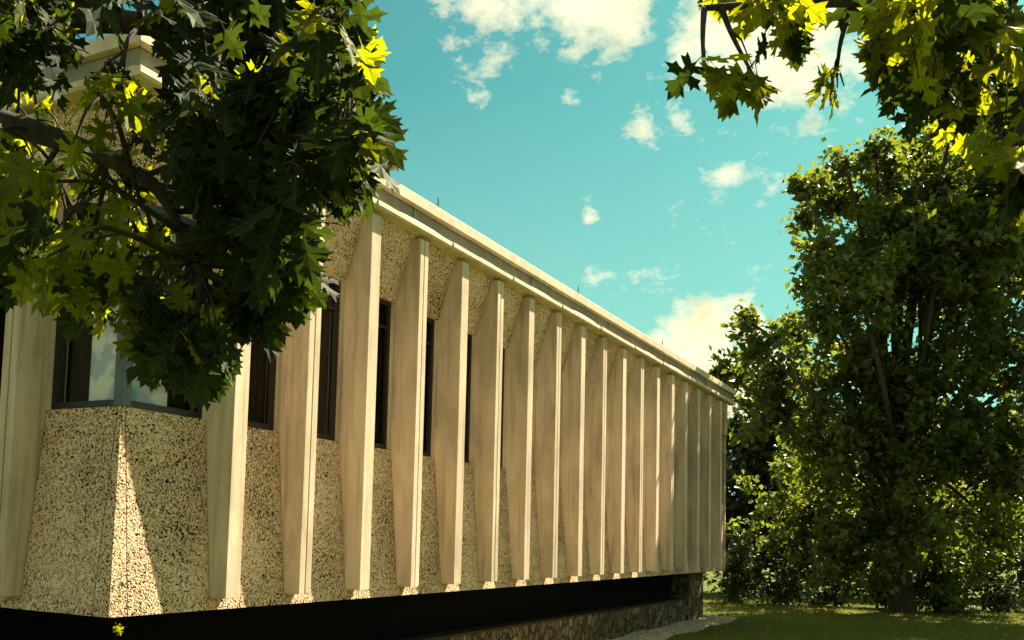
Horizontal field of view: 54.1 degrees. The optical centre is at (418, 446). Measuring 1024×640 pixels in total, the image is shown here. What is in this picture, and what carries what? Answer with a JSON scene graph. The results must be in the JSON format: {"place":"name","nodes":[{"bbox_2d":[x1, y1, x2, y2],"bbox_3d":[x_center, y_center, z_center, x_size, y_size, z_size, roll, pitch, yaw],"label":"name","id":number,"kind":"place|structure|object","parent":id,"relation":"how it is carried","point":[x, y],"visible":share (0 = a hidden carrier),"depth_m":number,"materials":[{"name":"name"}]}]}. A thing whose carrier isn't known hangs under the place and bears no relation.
{"place":"outdoors","nodes":[
{"label":"outdoors","id":0,"kind":"place"},
{"bbox_2d":[24,0,1023,529],"label":"sky","id":1,"kind":"structure","parent":0,"point":[550,130],"materials":[{"name":"blue"}]},
{"bbox_2d":[647,568,1023,639],"bbox_3d":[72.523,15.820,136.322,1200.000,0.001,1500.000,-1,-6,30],"label":"lawn","id":2,"kind":"structure","parent":0,"point":[708,589],"depth_m":24.62,"materials":[{"name":"green plant"}]},
{"bbox_2d":[0,0,408,412],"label":"maple tree","id":3,"kind":"object","parent":2,"relation":"on","point":[283,143],"visible":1,"depth_m":2.81,"materials":[{"name":"green plant"}]},
{"bbox_2d":[0,34,735,639],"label":"municipal building","id":4,"kind":"structure","parent":2,"relation":"on","point":[432,422],"depth_m":10.82,"materials":[{"name":"concrete"}]},
{"bbox_2d":[0,273,5,392],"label":"window","id":5,"kind":"structure","parent":4,"relation":"in","point":[2,313],"depth_m":8.65,"materials":[{"name":"brown metal"}]},
{"bbox_2d":[51,201,121,409],"bbox_3d":[-2.570,-1.116,8.001,0.757,1.653,0.185,-1,-6,30],"label":"window","id":6,"kind":"structure","parent":4,"relation":"in","point":[94,361],"depth_m":8.03,"materials":[{"name":"black glass"}]},
{"bbox_2d":[130,203,206,418],"bbox_3d":[-2.103,-1.088,8.161,0.185,1.653,0.854,-1,-6,30],"label":"window","id":7,"kind":"structure","parent":4,"relation":"in","point":[161,401],"depth_m":8.13,"materials":[{"name":"grey glass"}]},
{"bbox_2d":[247,336,276,430],"bbox_3d":[-1.584,-0.993,9.082,0.162,1.653,0.730,-1,-6,30],"label":"window","id":8,"kind":"structure","parent":4,"relation":"in","point":[256,356],"depth_m":9.28,"materials":[{"name":"black glass"}]},
{"bbox_2d":[316,282,340,440],"bbox_3d":[-1.085,-0.903,9.944,0.162,1.653,0.730,-1,-6,30],"label":"window","id":9,"kind":"structure","parent":4,"relation":"in","point":[335,308],"depth_m":10.20,"materials":[{"name":"black glass"}]},
{"bbox_2d":[374,298,390,448],"bbox_3d":[-0.587,-0.814,10.806,0.161,1.653,0.730,-1,-6,30],"label":"window","id":10,"kind":"structure","parent":4,"relation":"in","point":[386,325],"depth_m":11.05,"materials":[{"name":"black glass"}]},
{"bbox_2d":[423,318,434,456],"bbox_3d":[-0.046,-0.725,11.644,0.065,1.653,0.730,-1,-6,30],"label":"window","id":11,"kind":"structure","parent":4,"relation":"in","point":[430,334],"depth_m":11.91,"materials":[{"name":"black glass"}]},
{"bbox_2d":[464,334,471,462],"bbox_3d":[0.452,-0.635,12.507,0.065,1.653,0.730,-1,-6,30],"label":"window","id":12,"kind":"structure","parent":4,"relation":"in","point":[469,338],"depth_m":12.78,"materials":[{"name":"brown metal"}]},
{"bbox_2d":[500,349,504,468],"bbox_3d":[0.951,-0.546,13.369,0.065,1.653,0.730,-1,-6,30],"label":"window","id":13,"kind":"structure","parent":4,"relation":"in","point":[503,357],"depth_m":13.64,"materials":[{"name":"black glass"}]},
{"bbox_2d":[531,363,533,472],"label":"window","id":14,"kind":"structure","parent":4,"relation":"in","point":[533,363],"depth_m":14.52,"materials":[{"name":"black glass"}]},
{"bbox_2d":[601,615,737,639],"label":"gravel","id":15,"kind":"structure","parent":2,"relation":"on","point":[677,627],"depth_m":20.35,"materials":[{"name":"grey gravel"}]},
{"bbox_2d":[704,525,765,602],"bbox_3d":[9.636,3.993,30.279,1.948,3.217,2.056,1,-5,7],"label":"dark shrub","id":16,"kind":"object","parent":2,"relation":"on","point":[736,580],"visible":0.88,"depth_m":30.05,"materials":[{"name":"green plant"}]},
{"bbox_2d":[703,395,850,593],"bbox_3d":[12.659,1.835,36.487,5.980,7.867,7.218,-1,-6,30],"label":"shade tree","id":17,"kind":"object","parent":2,"relation":"on","point":[755,458],"visible":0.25,"depth_m":35.75,"materials":[{"name":"green plant"}]},
{"bbox_2d":[751,519,837,605],"bbox_3d":[11.152,3.763,29.965,1.958,3.096,3.254,4,-6,-27],"label":"dark shrub","id":18,"kind":"object","parent":2,"relation":"on","point":[787,591],"visible":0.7,"depth_m":29.62,"materials":[{"name":"green plant"}]},
{"bbox_2d":[782,414,883,593],"bbox_3d":[16.291,2.014,37.718,6.236,7.777,7.698,-1,-6,30],"label":"shade tree","id":19,"kind":"object","parent":2,"relation":"on","point":[864,475],"visible":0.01,"depth_m":36.76,"materials":[{"name":"green plant"}]},
{"bbox_2d":[794,540,881,607],"bbox_3d":[12.506,4.059,29.973,2.790,2.558,2.454,-1,-6,30],"label":"dark shrub","id":20,"kind":"object","parent":2,"relation":"on","point":[832,598],"visible":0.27,"depth_m":29.79,"materials":[{"name":"green plant"}]},
{"bbox_2d":[664,0,1023,235],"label":"maple tree","id":21,"kind":"object","parent":2,"relation":"on","point":[918,58],"visible":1,"depth_m":2.98,"materials":[{"name":"green plant"}]},
{"bbox_2d":[708,90,1023,615],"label":"leafy tree","id":22,"kind":"object","parent":2,"relation":"on","point":[933,243],"visible":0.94,"depth_m":26.61,"materials":[{"name":"green plant"}]},
{"bbox_2d":[859,544,930,608],"bbox_3d":[14.210,3.797,29.806,2.357,3.097,2.485,4,-5,-24],"label":"dark shrub","id":23,"kind":"object","parent":2,"relation":"on","point":[884,601],"visible":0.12,"depth_m":29.53,"materials":[{"name":"green plant"}]},
{"bbox_2d":[886,552,975,614],"bbox_3d":[15.037,4.067,29.208,2.296,2.629,2.982,-1,-6,30],"label":"dark shrub","id":24,"kind":"object","parent":2,"relation":"on","point":[918,583],"visible":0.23,"depth_m":28.63,"materials":[{"name":"green plant"}]},
{"bbox_2d":[865,397,1021,593],"bbox_3d":[19.178,1.908,37.223,6.348,8.211,5.627,-1,-6,30],"label":"shade tree","id":25,"kind":"object","parent":2,"relation":"on","point":[971,484],"visible":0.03,"depth_m":36.19,"materials":[{"name":"green plant"}]},
{"bbox_2d":[959,557,1022,612],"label":"dark shrub","id":26,"kind":"object","parent":2,"relation":"on","point":[997,595],"visible":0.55,"depth_m":29.80,"materials":[{"name":"green plant"}]},
{"bbox_2d":[978,396,1023,598],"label":"shade tree","id":27,"kind":"object","parent":2,"relation":"on","point":[1020,580],"visible":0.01,"depth_m":38.44,"materials":[{"name":"green plant"}]},
{"bbox_2d":[1009,542,1023,609],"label":"dark shrub","id":28,"kind":"object","parent":2,"relation":"on","point":[1021,561],"visible":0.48,"depth_m":30.73,"materials":[{"name":"green plant"}]},
{"label":"planting bed","id":29,"kind":"structure","parent":2,"relation":"on","visible":0},
{"bbox_2d":[113,622,124,635],"bbox_3d":[-2.195,1.820,7.053,0.417,1.147,0.174,5,-6,-32],"label":"corner shrub","id":30,"kind":"object","parent":29,"relation":"on","point":[118,629],"visible":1,"depth_m":7.09,"materials":[{"name":"yellow plant"}]}
]}

